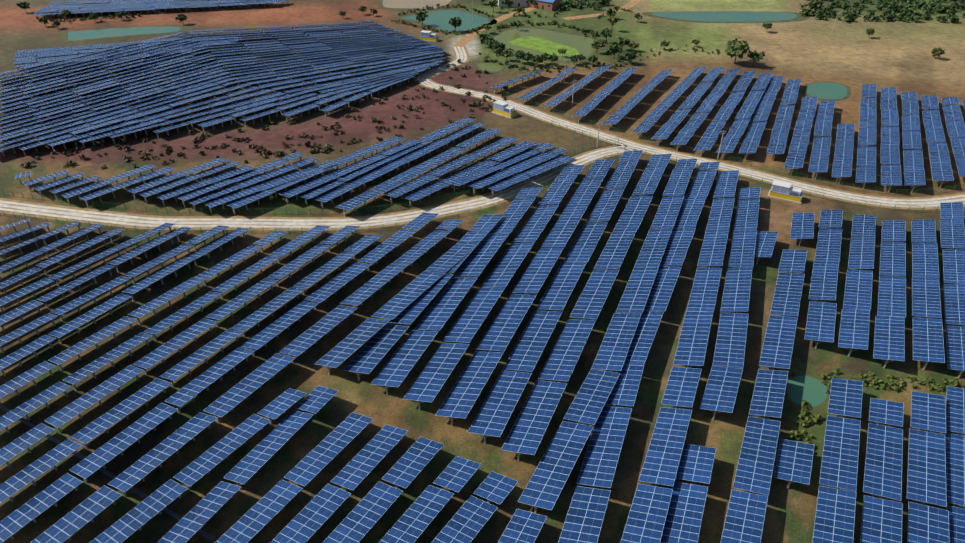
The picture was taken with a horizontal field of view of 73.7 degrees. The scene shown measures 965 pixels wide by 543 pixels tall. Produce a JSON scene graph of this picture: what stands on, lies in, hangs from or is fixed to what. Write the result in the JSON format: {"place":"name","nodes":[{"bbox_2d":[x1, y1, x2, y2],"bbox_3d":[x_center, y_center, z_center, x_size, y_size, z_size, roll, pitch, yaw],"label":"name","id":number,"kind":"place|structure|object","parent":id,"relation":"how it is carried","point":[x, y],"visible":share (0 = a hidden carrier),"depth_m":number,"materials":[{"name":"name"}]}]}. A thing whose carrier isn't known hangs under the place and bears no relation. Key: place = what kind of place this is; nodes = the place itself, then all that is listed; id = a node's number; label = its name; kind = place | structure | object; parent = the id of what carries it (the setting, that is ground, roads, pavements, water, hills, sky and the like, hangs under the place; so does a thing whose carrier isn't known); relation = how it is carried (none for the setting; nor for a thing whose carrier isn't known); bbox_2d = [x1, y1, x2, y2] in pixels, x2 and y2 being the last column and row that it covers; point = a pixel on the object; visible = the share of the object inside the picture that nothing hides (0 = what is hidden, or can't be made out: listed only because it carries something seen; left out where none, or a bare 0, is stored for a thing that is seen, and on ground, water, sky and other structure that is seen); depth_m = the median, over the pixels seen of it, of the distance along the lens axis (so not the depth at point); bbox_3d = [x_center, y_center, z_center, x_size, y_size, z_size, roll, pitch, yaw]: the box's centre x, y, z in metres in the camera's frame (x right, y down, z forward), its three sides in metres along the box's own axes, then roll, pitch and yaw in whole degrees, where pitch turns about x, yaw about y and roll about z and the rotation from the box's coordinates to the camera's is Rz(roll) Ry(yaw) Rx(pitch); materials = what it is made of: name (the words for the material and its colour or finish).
{"place":"outdoors","nodes":[
{"label":"outdoors","id":0,"kind":"place"},
{"bbox_2d":[68,26,180,40],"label":"pond","id":1,"kind":"structure","parent":0,"point":[89,34],"depth_m":296.99,"materials":[{"name":"liquid"}]},
{"bbox_2d":[60,26,191,41],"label":"pond bank","id":2,"kind":"structure","parent":0,"point":[63,36],"depth_m":294.25,"materials":[{"name":"brown soil"}]},
{"bbox_2d":[377,0,457,9],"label":"pond bank","id":3,"kind":"structure","parent":0,"point":[380,5],"depth_m":336.78,"materials":[{"name":"brown soil"}]},
{"bbox_2d":[393,9,496,33],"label":"pond bank","id":4,"kind":"structure","parent":0,"point":[426,25],"depth_m":318.06,"materials":[{"name":"soil"}]},
{"bbox_2d":[449,17,461,31],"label":"tree","id":5,"kind":"object","parent":4,"relation":"on","point":[455,22],"visible":1,"depth_m":294.73,"materials":[{"name":"green plant"}]},
{"bbox_2d":[401,10,490,31],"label":"pond","id":6,"kind":"structure","parent":0,"point":[440,19],"depth_m":316.41,"materials":[{"name":"liquid"}]},
{"bbox_2d":[0,0,964,542],"bbox_3d":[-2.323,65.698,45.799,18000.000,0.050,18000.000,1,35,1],"label":"ground","id":7,"kind":"structure","parent":0,"point":[896,54],"depth_m":145.05,"materials":[{"name":"brown soil"}]},
{"bbox_2d":[16,2,29,12],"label":"tree","id":8,"kind":"object","parent":7,"relation":"on","point":[24,5],"visible":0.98,"depth_m":324.53,"materials":[{"name":"green plant"}]},
{"bbox_2d":[37,16,47,25],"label":"tree","id":9,"kind":"object","parent":7,"relation":"on","point":[44,20],"visible":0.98,"depth_m":302.62,"materials":[{"name":"green plant"}]},
{"bbox_2d":[51,20,60,27],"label":"tree","id":10,"kind":"object","parent":7,"relation":"on","point":[56,22],"visible":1,"depth_m":300.07,"materials":[{"name":"green plant"}]},
{"bbox_2d":[61,9,70,15],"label":"tree","id":11,"kind":"object","parent":7,"relation":"on","point":[65,12],"visible":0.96,"depth_m":316.71,"materials":[{"name":"green plant"}]},
{"bbox_2d":[88,13,97,20],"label":"tree","id":12,"kind":"object","parent":7,"relation":"on","point":[94,16],"visible":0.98,"depth_m":310.26,"materials":[{"name":"green plant"}]},
{"bbox_2d":[0,404,214,540],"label":"cable tray","id":13,"kind":"object","parent":7,"relation":"on","point":[132,488],"visible":0.58,"depth_m":95.33,"materials":[{"name":"grey metal"}]},
{"bbox_2d":[114,11,125,18],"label":"tree","id":14,"kind":"object","parent":7,"relation":"on","point":[119,14],"visible":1,"depth_m":312.92,"materials":[{"name":"green plant"}]},
{"bbox_2d":[175,14,186,24],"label":"tree","id":15,"kind":"object","parent":7,"relation":"on","point":[181,17],"visible":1,"depth_m":305.95,"materials":[{"name":"green plant"}]},
{"bbox_2d":[16,59,506,168],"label":"russet scrub","id":16,"kind":"object","parent":7,"relation":"on","point":[202,136],"visible":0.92,"depth_m":195.22,"materials":[{"name":"brown plant"}]},
{"bbox_2d":[339,10,346,16],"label":"tree","id":17,"kind":"object","parent":7,"relation":"on","point":[341,13],"visible":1,"depth_m":316.07,"materials":[{"name":"green plant"}]},
{"bbox_2d":[358,5,366,11],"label":"tree","id":18,"kind":"object","parent":7,"relation":"on","point":[362,8],"visible":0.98,"depth_m":321.93,"materials":[{"name":"green plant"}]},
{"bbox_2d":[370,8,377,13],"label":"tree","id":19,"kind":"object","parent":7,"relation":"on","point":[374,11],"visible":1,"depth_m":319.88,"materials":[{"name":"green plant"}]},
{"bbox_2d":[47,0,719,109],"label":"thicket","id":20,"kind":"object","parent":7,"relation":"on","point":[484,59],"visible":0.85,"depth_m":268.50,"materials":[{"name":"green plant"}]},
{"bbox_2d":[382,0,451,8],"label":"bare ground patch","id":21,"kind":"structure","parent":7,"relation":"on","point":[419,4],"depth_m":344.10,"materials":[{"name":"soil"}]},
{"bbox_2d":[415,11,427,25],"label":"tree","id":22,"kind":"object","parent":7,"relation":"on","point":[420,16],"visible":1,"depth_m":303.00,"materials":[{"name":"green plant"}]},
{"bbox_2d":[420,30,439,41],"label":"transformer","id":23,"kind":"object","parent":7,"relation":"on","point":[429,36],"visible":1,"depth_m":284.64,"materials":[{"name":"yellow paint"}]},
{"bbox_2d":[475,100,483,105],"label":"shrub","id":24,"kind":"object","parent":7,"relation":"on","point":[479,103],"visible":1,"depth_m":217.47,"materials":[{"name":"green plant"}]},
{"bbox_2d":[0,0,964,542],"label":"solar array","id":25,"kind":"object","parent":7,"relation":"on","point":[936,468],"visible":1,"depth_m":125.22,"materials":[{"name":"blue glass"}]},
{"bbox_2d":[0,79,964,233],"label":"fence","id":26,"kind":"object","parent":7,"relation":"on","point":[582,147],"visible":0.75,"depth_m":164.33,"materials":[{"name":"grey metal"}]},
{"bbox_2d":[480,33,490,43],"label":"tree","id":27,"kind":"object","parent":7,"relation":"on","point":[482,37],"visible":0.75,"depth_m":275.67,"materials":[{"name":"green plant"}]},
{"bbox_2d":[481,24,491,33],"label":"tree","id":28,"kind":"object","parent":7,"relation":"on","point":[485,26],"visible":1,"depth_m":292.99,"materials":[{"name":"green plant"}]},
{"bbox_2d":[484,36,497,51],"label":"tree","id":29,"kind":"object","parent":7,"relation":"on","point":[490,41],"visible":0.94,"depth_m":269.46,"materials":[{"name":"green plant"}]},
{"bbox_2d":[489,0,497,11],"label":"tree","id":30,"kind":"object","parent":7,"relation":"on","point":[493,3],"visible":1,"depth_m":324.97,"materials":[{"name":"green plant"}]},
{"bbox_2d":[492,41,505,54],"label":"tree","id":31,"kind":"object","parent":7,"relation":"on","point":[500,46],"visible":0.96,"depth_m":266.11,"materials":[{"name":"green plant"}]},
{"bbox_2d":[492,100,517,118],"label":"transformer","id":32,"kind":"object","parent":7,"relation":"on","point":[502,108],"visible":1,"depth_m":212.34,"materials":[{"name":"yellow paint"}]},
{"bbox_2d":[501,49,512,60],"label":"tree","id":33,"kind":"object","parent":7,"relation":"on","point":[506,53],"visible":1,"depth_m":259.95,"materials":[{"name":"green plant"}]},
{"bbox_2d":[504,0,513,10],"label":"tree","id":34,"kind":"object","parent":7,"relation":"on","point":[509,3],"visible":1,"depth_m":328.99,"materials":[{"name":"green plant"}]},
{"bbox_2d":[391,3,631,35],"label":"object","id":35,"kind":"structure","parent":7,"relation":"on","point":[554,21],"depth_m":307.23,"materials":[{"name":"green plant"}]},
{"bbox_2d":[497,0,527,7],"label":"house","id":36,"kind":"structure","parent":7,"relation":"on","point":[521,3],"depth_m":336.32,"materials":[{"name":"grey concrete"}]},
{"bbox_2d":[515,6,524,15],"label":"tree","id":37,"kind":"object","parent":7,"relation":"on","point":[519,9],"visible":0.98,"depth_m":320.89,"materials":[{"name":"green plant"}]},
{"bbox_2d":[515,50,525,62],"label":"tree","id":38,"kind":"object","parent":7,"relation":"on","point":[518,53],"visible":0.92,"depth_m":257.25,"materials":[{"name":"green plant"}]},
{"bbox_2d":[522,52,533,64],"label":"tree","id":39,"kind":"object","parent":7,"relation":"on","point":[528,56],"visible":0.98,"depth_m":254.46,"materials":[{"name":"green plant"}]},
{"bbox_2d":[531,55,542,66],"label":"tree","id":40,"kind":"object","parent":7,"relation":"on","point":[537,59],"visible":0.96,"depth_m":252.95,"materials":[{"name":"green plant"}]},
{"bbox_2d":[528,0,560,10],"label":"house","id":41,"kind":"structure","parent":7,"relation":"on","point":[550,5],"depth_m":331.64,"materials":[{"name":"orange brick"}]},
{"bbox_2d":[540,53,550,60],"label":"tree","id":42,"kind":"object","parent":7,"relation":"on","point":[544,56],"visible":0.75,"depth_m":256.31,"materials":[{"name":"green plant"}]},
{"bbox_2d":[547,53,557,61],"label":"tree","id":43,"kind":"object","parent":7,"relation":"on","point":[552,58],"visible":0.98,"depth_m":253.72,"materials":[{"name":"green plant"}]},
{"bbox_2d":[569,55,579,61],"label":"tree","id":44,"kind":"object","parent":7,"relation":"on","point":[574,58],"visible":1,"depth_m":255.08,"materials":[{"name":"green plant"}]},
{"bbox_2d":[578,54,585,60],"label":"tree","id":45,"kind":"object","parent":7,"relation":"on","point":[581,57],"visible":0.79,"depth_m":257.27,"materials":[{"name":"green plant"}]},
{"bbox_2d":[588,55,597,63],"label":"tree","id":46,"kind":"object","parent":7,"relation":"on","point":[592,59],"visible":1,"depth_m":255.06,"materials":[{"name":"green plant"}]},
{"bbox_2d":[606,8,616,18],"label":"tree","id":47,"kind":"object","parent":7,"relation":"on","point":[610,12],"visible":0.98,"depth_m":314.80,"materials":[{"name":"green plant"}]},
{"bbox_2d":[607,16,617,29],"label":"tree","id":48,"kind":"object","parent":7,"relation":"on","point":[613,18],"visible":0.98,"depth_m":295.44,"materials":[{"name":"green plant"}]},
{"bbox_2d":[609,42,622,58],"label":"tree","id":49,"kind":"object","parent":7,"relation":"on","point":[614,48],"visible":0.98,"depth_m":261.59,"materials":[{"name":"green plant"}]},
{"bbox_2d":[616,37,629,45],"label":"tree","id":50,"kind":"object","parent":7,"relation":"on","point":[624,41],"visible":0.92,"depth_m":270.71,"materials":[{"name":"green plant"}]},
{"bbox_2d":[622,51,636,60],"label":"tree","id":51,"kind":"object","parent":7,"relation":"on","point":[629,55],"visible":1,"depth_m":256.27,"materials":[{"name":"green plant"}]},
{"bbox_2d":[628,42,639,50],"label":"tree","id":52,"kind":"object","parent":7,"relation":"on","point":[634,45],"visible":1,"depth_m":270.53,"materials":[{"name":"green plant"}]},
{"bbox_2d":[634,13,642,21],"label":"tree","id":53,"kind":"object","parent":7,"relation":"on","point":[639,16],"visible":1,"depth_m":309.99,"materials":[{"name":"green plant"}]},
{"bbox_2d":[474,1,837,159],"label":"utility poles","id":54,"kind":"object","parent":7,"relation":"on","point":[658,51],"visible":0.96,"depth_m":216.84,"materials":[{"name":"metal"}]},
{"bbox_2d":[659,39,669,46],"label":"tree","id":55,"kind":"object","parent":7,"relation":"on","point":[663,43],"visible":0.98,"depth_m":272.57,"materials":[{"name":"green plant"}]},
{"bbox_2d":[691,39,699,46],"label":"tree","id":56,"kind":"object","parent":7,"relation":"on","point":[695,41],"visible":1,"depth_m":276.05,"materials":[{"name":"green plant"}]},
{"bbox_2d":[509,48,962,444],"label":"bushes","id":57,"kind":"object","parent":7,"relation":"on","point":[896,383],"visible":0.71,"depth_m":110.87,"materials":[{"name":"green plant"}]},
{"bbox_2d":[724,37,749,63],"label":"tree","id":58,"kind":"object","parent":7,"relation":"on","point":[736,47],"visible":1,"depth_m":254.32,"materials":[{"name":"green plant"}]},
{"bbox_2d":[747,50,764,66],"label":"tree","id":59,"kind":"object","parent":7,"relation":"on","point":[758,57],"visible":1,"depth_m":252.69,"materials":[{"name":"green plant"}]},
{"bbox_2d":[559,0,964,22],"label":"trees","id":60,"kind":"object","parent":7,"relation":"on","point":[906,14],"visible":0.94,"depth_m":326.60,"materials":[{"name":"green plant"}]},
{"bbox_2d":[762,22,771,31],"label":"tree","id":61,"kind":"object","parent":7,"relation":"on","point":[766,25],"visible":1,"depth_m":295.33,"materials":[{"name":"green plant"}]},
{"bbox_2d":[767,180,803,203],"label":"transformer","id":62,"kind":"object","parent":7,"relation":"on","point":[782,190],"visible":1,"depth_m":165.13,"materials":[{"name":"yellow paint"}]},
{"bbox_2d":[866,28,874,37],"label":"tree","id":63,"kind":"object","parent":7,"relation":"on","point":[870,31],"visible":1,"depth_m":287.19,"materials":[{"name":"green plant"}]},
{"bbox_2d":[931,47,944,57],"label":"tree","id":64,"kind":"object","parent":7,"relation":"on","point":[938,51],"visible":1,"depth_m":262.30,"materials":[{"name":"green plant"}]},
{"bbox_2d":[0,0,964,230],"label":"roads","id":65,"kind":"structure","parent":0,"point":[141,221],"depth_m":165.65,"materials":[{"name":"beige gravel"}]},
{"bbox_2d":[474,63,504,72],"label":"pond bank","id":66,"kind":"structure","parent":0,"point":[502,69],"depth_m":252.86,"materials":[{"name":"brown soil"}]},
{"bbox_2d":[477,63,502,70],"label":"pond","id":67,"kind":"structure","parent":0,"point":[490,66],"depth_m":255.91,"materials":[{"name":"green liquid"}]},
{"bbox_2d":[508,36,578,56],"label":"algae patch","id":68,"kind":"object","parent":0,"point":[541,45],"depth_m":279.72,"materials":[{"name":"green plant"}]},
{"bbox_2d":[494,28,596,59],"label":"pond","id":69,"kind":"structure","parent":0,"point":[582,45],"depth_m":287.49,"materials":[{"name":"green plant"}]},
{"bbox_2d":[490,26,606,62],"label":"pond bank","id":70,"kind":"structure","parent":0,"point":[495,33],"depth_m":290.18,"materials":[{"name":"green plant"}]},
{"bbox_2d":[513,20,521,26],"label":"tree","id":71,"kind":"object","parent":70,"relation":"on","point":[518,24],"visible":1,"depth_m":297.54,"materials":[{"name":"green plant"}]},
{"bbox_2d":[558,49,566,53],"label":"bush","id":72,"kind":"object","parent":70,"relation":"on","point":[560,51],"visible":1,"depth_m":264.02,"materials":[{"name":"green plant"}]},
{"bbox_2d":[591,40,604,50],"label":"tree","id":73,"kind":"object","parent":70,"relation":"on","point":[596,44],"visible":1,"depth_m":267.58,"materials":[{"name":"green plant"}]},
{"bbox_2d":[600,28,611,42],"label":"tree","id":74,"kind":"object","parent":70,"relation":"on","point":[605,33],"visible":0.98,"depth_m":279.20,"materials":[{"name":"green plant"}]},
{"bbox_2d":[652,12,796,21],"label":"pond","id":75,"kind":"structure","parent":0,"point":[734,16],"depth_m":321.25,"materials":[{"name":"liquid"}]},
{"bbox_2d":[642,11,809,22],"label":"pond bank","id":76,"kind":"structure","parent":0,"point":[799,17],"depth_m":318.06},
{"bbox_2d":[788,375,827,406],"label":"pond","id":77,"kind":"structure","parent":0,"point":[811,391],"depth_m":110.40,"materials":[{"name":"liquid"}]},
{"bbox_2d":[785,373,830,409],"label":"pond bank","id":78,"kind":"structure","parent":0,"point":[823,403],"depth_m":108.70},
{"bbox_2d":[806,82,846,98],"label":"pond","id":79,"kind":"structure","parent":0,"point":[827,90],"depth_m":233.15,"materials":[{"name":"liquid"}]},
{"bbox_2d":[802,82,850,100],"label":"pond bank","id":80,"kind":"structure","parent":0,"point":[847,96],"depth_m":230.62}
]}

